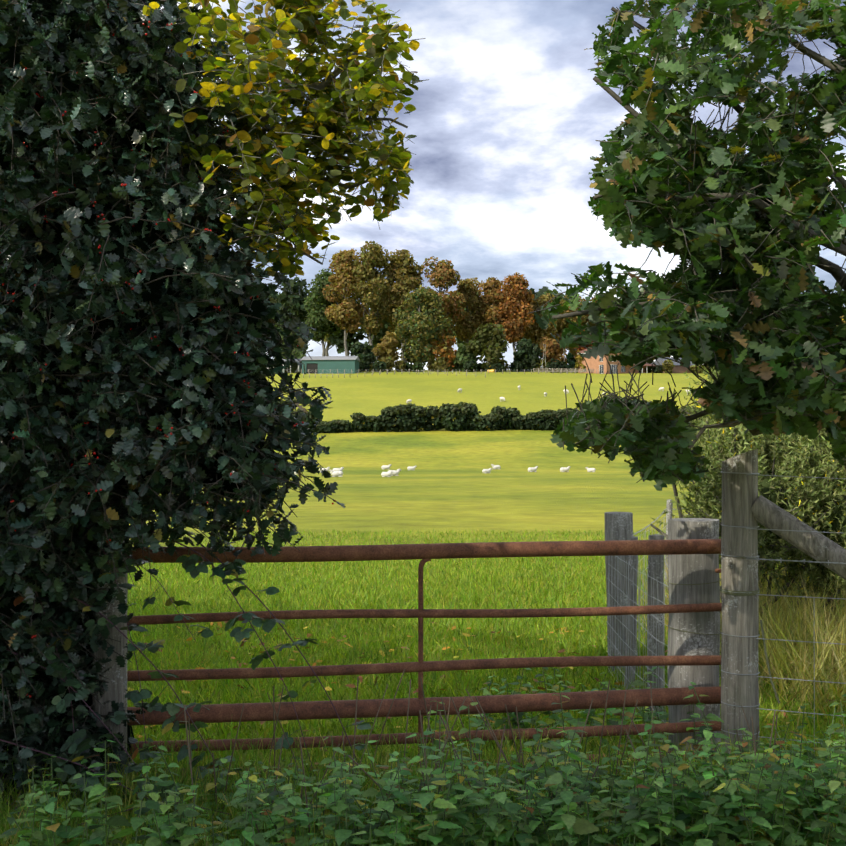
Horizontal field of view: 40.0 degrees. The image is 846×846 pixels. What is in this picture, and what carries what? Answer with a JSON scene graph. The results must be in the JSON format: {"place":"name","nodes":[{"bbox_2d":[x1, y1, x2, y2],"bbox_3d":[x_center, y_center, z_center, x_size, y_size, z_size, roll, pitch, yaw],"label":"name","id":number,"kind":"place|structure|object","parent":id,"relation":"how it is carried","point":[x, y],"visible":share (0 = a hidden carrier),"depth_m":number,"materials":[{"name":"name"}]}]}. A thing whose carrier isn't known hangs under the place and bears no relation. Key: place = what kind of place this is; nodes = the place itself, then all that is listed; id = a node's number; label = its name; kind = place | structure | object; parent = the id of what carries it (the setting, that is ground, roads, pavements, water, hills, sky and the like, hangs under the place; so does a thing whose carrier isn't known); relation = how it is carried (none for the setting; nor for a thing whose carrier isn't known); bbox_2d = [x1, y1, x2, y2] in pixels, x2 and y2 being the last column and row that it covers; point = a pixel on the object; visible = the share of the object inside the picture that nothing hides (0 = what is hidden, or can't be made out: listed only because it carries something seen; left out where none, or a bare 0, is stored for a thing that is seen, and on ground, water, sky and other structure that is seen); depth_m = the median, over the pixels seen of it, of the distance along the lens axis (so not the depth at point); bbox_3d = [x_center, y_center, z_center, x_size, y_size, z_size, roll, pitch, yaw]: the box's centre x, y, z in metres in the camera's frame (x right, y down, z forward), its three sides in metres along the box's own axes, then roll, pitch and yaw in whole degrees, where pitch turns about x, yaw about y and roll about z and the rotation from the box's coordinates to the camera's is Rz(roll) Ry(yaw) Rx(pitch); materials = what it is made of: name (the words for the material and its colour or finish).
{"place":"outdoors","nodes":[
{"label":"outdoors","id":0,"kind":"place"},
{"bbox_2d":[127,370,845,767],"bbox_3d":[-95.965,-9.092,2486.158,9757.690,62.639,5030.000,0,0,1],"label":"terrain","id":1,"kind":"structure","parent":0,"point":[445,484],"depth_m":67.75,"materials":[{"name":"green plant"}]},
{"bbox_2d":[0,487,145,820],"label":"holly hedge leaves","id":2,"kind":"object","parent":1,"relation":"on","point":[33,735],"visible":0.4,"depth_m":5.30,"materials":[{"name":"green plant"}]},
{"bbox_2d":[92,515,127,795],"bbox_3d":[-1.516,1.142,5.630,0.150,1.746,0.150,0,0,-8],"label":"gate post","id":3,"kind":"object","parent":1,"relation":"on","point":[116,676],"visible":0.17,"depth_m":5.56,"materials":[{"name":"grey wood"}]},
{"bbox_2d":[0,0,345,761],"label":"holly leaves","id":4,"kind":"object","parent":1,"relation":"on","point":[138,308],"visible":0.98,"depth_m":5.14,"materials":[{"name":"green plant"}]},
{"bbox_2d":[0,397,451,831],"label":"bramble leaves","id":5,"kind":"object","parent":1,"relation":"on","point":[60,705],"visible":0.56,"depth_m":5.31,"materials":[{"name":"green plant"}]},
{"bbox_2d":[266,291,277,340],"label":"tree","id":6,"kind":"object","parent":1,"relation":"on","point":[269,330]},
{"bbox_2d":[134,0,428,277],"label":"hedge tree leaves","id":7,"kind":"object","parent":1,"relation":"on","point":[323,121],"visible":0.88,"depth_m":5.86,"materials":[{"name":"yellow plant"}]},
{"bbox_2d":[267,365,301,372],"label":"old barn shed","id":8,"kind":"structure","parent":1,"relation":"on","point":[299,368],"depth_m":321.37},
{"bbox_2d":[273,277,309,351],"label":"tree","id":9,"kind":"object","parent":1,"relation":"on","point":[296,304],"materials":[{"name":"green plant"}]},
{"bbox_2d":[275,327,310,362],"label":"tree","id":10,"kind":"object","parent":1,"relation":"on","point":[298,354],"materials":[{"name":"green plant"}]},
{"bbox_2d":[306,292,332,355],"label":"tree","id":11,"kind":"object","parent":1,"relation":"on","point":[327,349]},
{"bbox_2d":[303,268,346,355],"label":"tree","id":12,"kind":"object","parent":1,"relation":"on","point":[315,301],"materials":[{"name":"green plant"}]},
{"bbox_2d":[302,360,358,373],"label":"barn","id":13,"kind":"structure","parent":1,"relation":"on","point":[325,366],"depth_m":317.75,"materials":[{"name":"green metal"}]},
{"bbox_2d":[307,364,317,373],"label":"barn door","id":14,"kind":"structure","parent":13,"relation":"in","point":[313,368],"depth_m":318.41,"materials":[{"name":"grey metal"}]},
{"bbox_2d":[273,356,360,361],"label":"barn roof","id":15,"kind":"structure","parent":13,"relation":"on","point":[332,358],"depth_m":319.90,"materials":[{"name":"metal"}]},
{"bbox_2d":[329,470,342,476],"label":"sheep","id":16,"kind":"object","parent":1,"relation":"on","point":[336,473],"visible":0.88,"depth_m":88.48,"materials":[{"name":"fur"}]},
{"bbox_2d":[333,467,343,470],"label":"sheep","id":17,"kind":"object","parent":1,"relation":"on","point":[338,469],"visible":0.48,"depth_m":107.82,"materials":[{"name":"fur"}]},
{"bbox_2d":[322,248,368,355],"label":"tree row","id":18,"kind":"object","parent":1,"relation":"on","point":[342,263],"materials":[{"name":"brown plant"}]},
{"bbox_2d":[327,296,365,353],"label":"tree","id":19,"kind":"object","parent":1,"relation":"on","point":[338,340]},
{"bbox_2d":[350,341,377,370],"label":"tree","id":20,"kind":"object","parent":1,"relation":"on","point":[365,352],"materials":[{"name":"green plant"}]},
{"bbox_2d":[351,241,394,361],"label":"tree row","id":21,"kind":"object","parent":1,"relation":"on","point":[367,285],"materials":[{"name":"plant"}]},
{"bbox_2d":[359,292,399,355],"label":"tree","id":22,"kind":"object","parent":1,"relation":"on","point":[379,336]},
{"bbox_2d":[381,464,391,468],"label":"sheep","id":23,"kind":"object","parent":1,"relation":"on","point":[386,466],"visible":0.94,"depth_m":122.22,"materials":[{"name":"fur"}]},
{"bbox_2d":[372,331,401,362],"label":"tree","id":24,"kind":"object","parent":1,"relation":"on","point":[386,347],"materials":[{"name":"plant"}]},
{"bbox_2d":[381,471,392,476],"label":"sheep","id":25,"kind":"object","parent":1,"relation":"on","point":[385,474],"visible":0.88,"depth_m":87.57,"materials":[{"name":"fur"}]},
{"bbox_2d":[388,469,400,475],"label":"sheep","id":26,"kind":"object","parent":1,"relation":"on","point":[395,472],"visible":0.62,"depth_m":91.17,"materials":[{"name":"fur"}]},
{"bbox_2d":[381,249,423,362],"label":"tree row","id":27,"kind":"object","parent":1,"relation":"on","point":[402,285],"materials":[{"name":"plant"}]},
{"bbox_2d":[396,296,412,362],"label":"tree","id":28,"kind":"object","parent":1,"relation":"on","point":[399,346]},
{"bbox_2d":[391,285,449,364],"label":"tree","id":29,"kind":"object","parent":1,"relation":"on","point":[428,322],"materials":[{"name":"green plant"}]},
{"bbox_2d":[0,655,845,845],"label":"nettles","id":30,"kind":"object","parent":1,"relation":"on","point":[658,821],"visible":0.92,"depth_m":4.31,"materials":[{"name":"green plant"}]},
{"bbox_2d":[0,715,845,845],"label":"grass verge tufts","id":31,"kind":"object","parent":1,"relation":"on","point":[129,799],"visible":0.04,"depth_m":5.18,"materials":[{"name":"green plant"}]},
{"bbox_2d":[127,539,721,781],"bbox_3d":[0.037,1.215,6.085,3.456,1.198,0.274,0,0,-8],"label":"metal gate","id":32,"kind":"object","parent":1,"relation":"on","point":[305,710],"visible":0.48,"depth_m":5.97,"materials":[{"name":"brown metal"}]},
{"bbox_2d":[429,320,453,355],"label":"tree","id":33,"kind":"object","parent":1,"relation":"on","point":[438,336],"depth_m":424.28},
{"bbox_2d":[430,335,456,370],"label":"tree","id":34,"kind":"object","parent":1,"relation":"on","point":[444,350],"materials":[{"name":"orange plant"}]},
{"bbox_2d":[421,256,466,340],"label":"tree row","id":35,"kind":"object","parent":1,"relation":"on","point":[444,272],"materials":[{"name":"plant"}]},
{"bbox_2d":[294,369,603,377],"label":"fence posts","id":36,"kind":"object","parent":1,"relation":"on","point":[338,375],"visible":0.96,"depth_m":311.07,"materials":[{"name":"brown wood"}]},
{"bbox_2d":[452,343,478,371],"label":"tree","id":37,"kind":"object","parent":1,"relation":"on","point":[460,359],"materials":[{"name":"green plant"}]},
{"bbox_2d":[449,277,488,344],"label":"tree","id":38,"kind":"object","parent":1,"relation":"on","point":[467,327],"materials":[{"name":"plant"}]},
{"bbox_2d":[448,292,490,361],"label":"tree","id":39,"kind":"object","parent":1,"relation":"on","point":[458,342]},
{"bbox_2d":[177,669,777,845],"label":"dead stalks","id":40,"kind":"object","parent":1,"relation":"on","point":[424,744],"visible":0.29,"depth_m":5.04,"materials":[{"name":"brown plant"}]},
{"bbox_2d":[127,530,844,778],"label":"grass tussocks","id":41,"kind":"object","parent":1,"relation":"on","point":[507,605],"depth_m":10.44,"materials":[{"name":"green plant"}]},
{"bbox_2d":[127,620,844,757],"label":"fallen leaves","id":42,"kind":"object","parent":1,"relation":"on","point":[361,679],"visible":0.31,"depth_m":8.57,"materials":[{"name":"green plant"}]},
{"bbox_2d":[259,356,713,373],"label":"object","id":43,"kind":"object","parent":1,"relation":"on","point":[434,365],"visible":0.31,"depth_m":328.79,"materials":[{"name":"green plant"}]},
{"bbox_2d":[127,528,845,780],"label":"grass blades","id":44,"kind":"object","parent":1,"relation":"on","point":[344,630],"depth_m":10.28,"materials":[{"name":"green plant"}]},
{"bbox_2d":[465,323,508,368],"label":"tree","id":45,"kind":"object","parent":1,"relation":"on","point":[489,335],"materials":[{"name":"green plant"}]},
{"bbox_2d":[482,468,491,472],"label":"sheep","id":46,"kind":"object","parent":1,"relation":"on","point":[486,470],"visible":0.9,"depth_m":102.31,"materials":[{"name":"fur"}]},
{"bbox_2d":[273,394,705,432],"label":"gorse hedge","id":47,"kind":"object","parent":1,"relation":"on","point":[465,416],"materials":[{"name":"green plant"}]},
{"bbox_2d":[474,277,507,330],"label":"tree","id":48,"kind":"object","parent":1,"relation":"on","point":[490,287],"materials":[{"name":"plant"}]},
{"bbox_2d":[491,464,500,468],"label":"sheep","id":49,"kind":"object","parent":1,"relation":"on","point":[495,466],"visible":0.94,"depth_m":120.93,"materials":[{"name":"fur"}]},
{"bbox_2d":[494,272,534,357],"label":"tree","id":50,"kind":"object","parent":1,"relation":"on","point":[514,289],"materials":[{"name":"brown plant"}]},
{"bbox_2d":[517,288,536,342],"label":"tree","id":51,"kind":"object","parent":1,"relation":"on","point":[533,291],"depth_m":406.84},
{"bbox_2d":[513,339,546,371],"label":"tree","id":52,"kind":"object","parent":1,"relation":"on","point":[526,352],"visible":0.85,"depth_m":333.62,"materials":[{"name":"green plant"}]},
{"bbox_2d":[528,466,537,471],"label":"sheep","id":53,"kind":"object","parent":1,"relation":"on","point":[531,469],"visible":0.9,"depth_m":108.74,"materials":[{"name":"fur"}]},
{"bbox_2d":[524,293,565,370],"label":"tree","id":54,"kind":"object","parent":1,"relation":"on","point":[536,329],"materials":[{"name":"brown plant"}]},
{"bbox_2d":[538,286,564,311],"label":"tree","id":55,"kind":"object","parent":1,"relation":"on","point":[554,291],"depth_m":409.05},
{"bbox_2d":[540,337,566,367],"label":"tree","id":56,"kind":"object","parent":1,"relation":"on","point":[551,350],"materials":[{"name":"brown plant"}]},
{"bbox_2d":[533,368,593,372],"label":"garden fence rails","id":57,"kind":"object","parent":1,"relation":"on","point":[552,371],"visible":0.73,"depth_m":320.55,"materials":[{"name":"brown wood"}]},
{"bbox_2d":[560,466,570,471],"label":"sheep","id":58,"kind":"object","parent":1,"relation":"on","point":[564,469],"visible":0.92,"depth_m":108.35,"materials":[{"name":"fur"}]},
{"bbox_2d":[550,295,589,357],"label":"tree","id":59,"kind":"object","parent":1,"relation":"on","point":[584,319],"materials":[{"name":"plant"}]},
{"bbox_2d":[565,352,575,372],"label":"tree","id":60,"kind":"object","parent":1,"relation":"on","point":[569,356],"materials":[{"name":"green plant"}]},
{"bbox_2d":[573,350,585,369],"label":"tree","id":61,"kind":"object","parent":1,"relation":"on","point":[578,358],"visible":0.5,"depth_m":324.47,"materials":[{"name":"plant"}]},
{"bbox_2d":[575,330,592,356],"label":"tree","id":62,"kind":"object","parent":1,"relation":"on","point":[582,348],"visible":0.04,"depth_m":327.72,"materials":[{"name":"brown plant"}]},
{"bbox_2d":[586,467,595,471],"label":"sheep","id":63,"kind":"object","parent":1,"relation":"on","point":[591,469],"visible":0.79,"depth_m":108.22,"materials":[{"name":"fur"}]},
{"bbox_2d":[586,296,620,338],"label":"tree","id":64,"kind":"object","parent":1,"relation":"on","point":[600,314],"visible":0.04,"depth_m":367.81,"materials":[{"name":"green plant"}]},
{"bbox_2d":[578,352,651,373],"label":"house walls","id":65,"kind":"structure","parent":1,"relation":"on","point":[592,363],"depth_m":320.17,"materials":[{"name":"orange brick"}]},
{"bbox_2d":[578,353,646,373],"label":"house frames","id":66,"kind":"structure","parent":65,"relation":"in","point":[615,367],"depth_m":318.96,"materials":[{"name":"white wood"}]},
{"bbox_2d":[584,355,641,373],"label":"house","id":67,"kind":"structure","parent":66,"relation":"in","point":[602,368],"depth_m":318.68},
{"bbox_2d":[579,348,658,366],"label":"house roof","id":68,"kind":"structure","parent":65,"relation":"on","point":[646,364],"depth_m":325.04,"materials":[{"name":"brown tile"}]},
{"bbox_2d":[604,512,636,673],"bbox_3d":[1.521,1.373,8.896,0.263,1.370,0.234,0,0,1],"label":"old fence post","id":69,"kind":"object","parent":1,"relation":"on","point":[618,525],"visible":0.5,"depth_m":8.80,"materials":[{"name":"grey wood"}]},
{"bbox_2d":[624,534,663,712],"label":"fence stakes","id":70,"kind":"object","parent":1,"relation":"on","point":[656,566],"visible":0.54,"depth_m":7.43,"materials":[{"name":"grey wood"}]},
{"bbox_2d":[607,508,693,743],"bbox_3d":[9.974,1.558,25.451,1.667,1.120,41.531,0,0,27],"label":"wire mesh","id":71,"kind":"object","parent":1,"relation":"on","point":[638,604],"visible":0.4,"depth_m":7.79,"materials":[{"name":"grey metal"}]},
{"bbox_2d":[664,499,672,601],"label":"fence stakes","id":72,"kind":"object","parent":1,"relation":"on","point":[669,506],"visible":0.08,"depth_m":12.76,"materials":[{"name":"wood"}]},
{"bbox_2d":[653,365,690,372],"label":"outbuilding walls","id":73,"kind":"structure","parent":1,"relation":"on","point":[679,369],"depth_m":328.68,"materials":[{"name":"brick"}]},
{"bbox_2d":[654,357,693,365],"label":"outbuilding roof","id":74,"kind":"structure","parent":73,"relation":"on","point":[660,360],"depth_m":328.79,"materials":[{"name":"stone"}]},
{"bbox_2d":[528,0,845,490],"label":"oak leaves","id":75,"kind":"object","parent":1,"relation":"on","point":[739,230],"visible":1,"depth_m":4.59,"materials":[{"name":"green plant"}]},
{"bbox_2d":[667,518,720,750],"bbox_3d":[1.513,1.276,6.481,0.293,1.488,0.280,0,0,1],"label":"wooden post","id":76,"kind":"object","parent":1,"relation":"on","point":[691,568],"visible":0.62,"depth_m":6.37,"materials":[{"name":"grey wood"}]},
{"bbox_2d":[667,578,779,703],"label":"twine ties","id":77,"kind":"object","parent":76,"relation":"attached to","point":[744,593],"visible":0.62,"depth_m":5.88,"materials":[{"name":"metal"}]},
{"bbox_2d":[721,449,758,764],"bbox_3d":[1.613,1.071,5.927,0.193,1.875,0.184,0,0,1],"label":"gate post","id":78,"kind":"object","parent":1,"relation":"on","point":[740,617],"visible":0.71,"depth_m":5.86,"materials":[{"name":"grey wood"}]},
{"bbox_2d":[721,471,845,767],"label":"wire fence","id":79,"kind":"object","parent":78,"relation":"attached to","point":[781,560],"visible":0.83,"depth_m":5.75,"materials":[{"name":"grey metal"}]},
{"bbox_2d":[637,558,845,733],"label":"dry tussock grass","id":80,"kind":"structure","parent":1,"relation":"on","point":[830,660],"depth_m":8.12,"materials":[{"name":"beige plant"}]},
{"bbox_2d":[650,319,845,625],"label":"gorse bush spines","id":81,"kind":"object","parent":1,"relation":"on","point":[818,504],"visible":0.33,"depth_m":9.45,"materials":[{"name":"green plant"}]},
{"bbox_2d":[751,495,845,579],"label":"diagonal fence strut","id":82,"kind":"object","parent":1,"relation":"on","point":[816,546],"visible":0.83,"depth_m":5.78,"materials":[{"name":"grey wood"}]},
{"bbox_2d":[161,0,845,369],"label":"sky","id":83,"kind":"structure","parent":0,"point":[510,113],"materials":[{"name":"white"}]}
]}

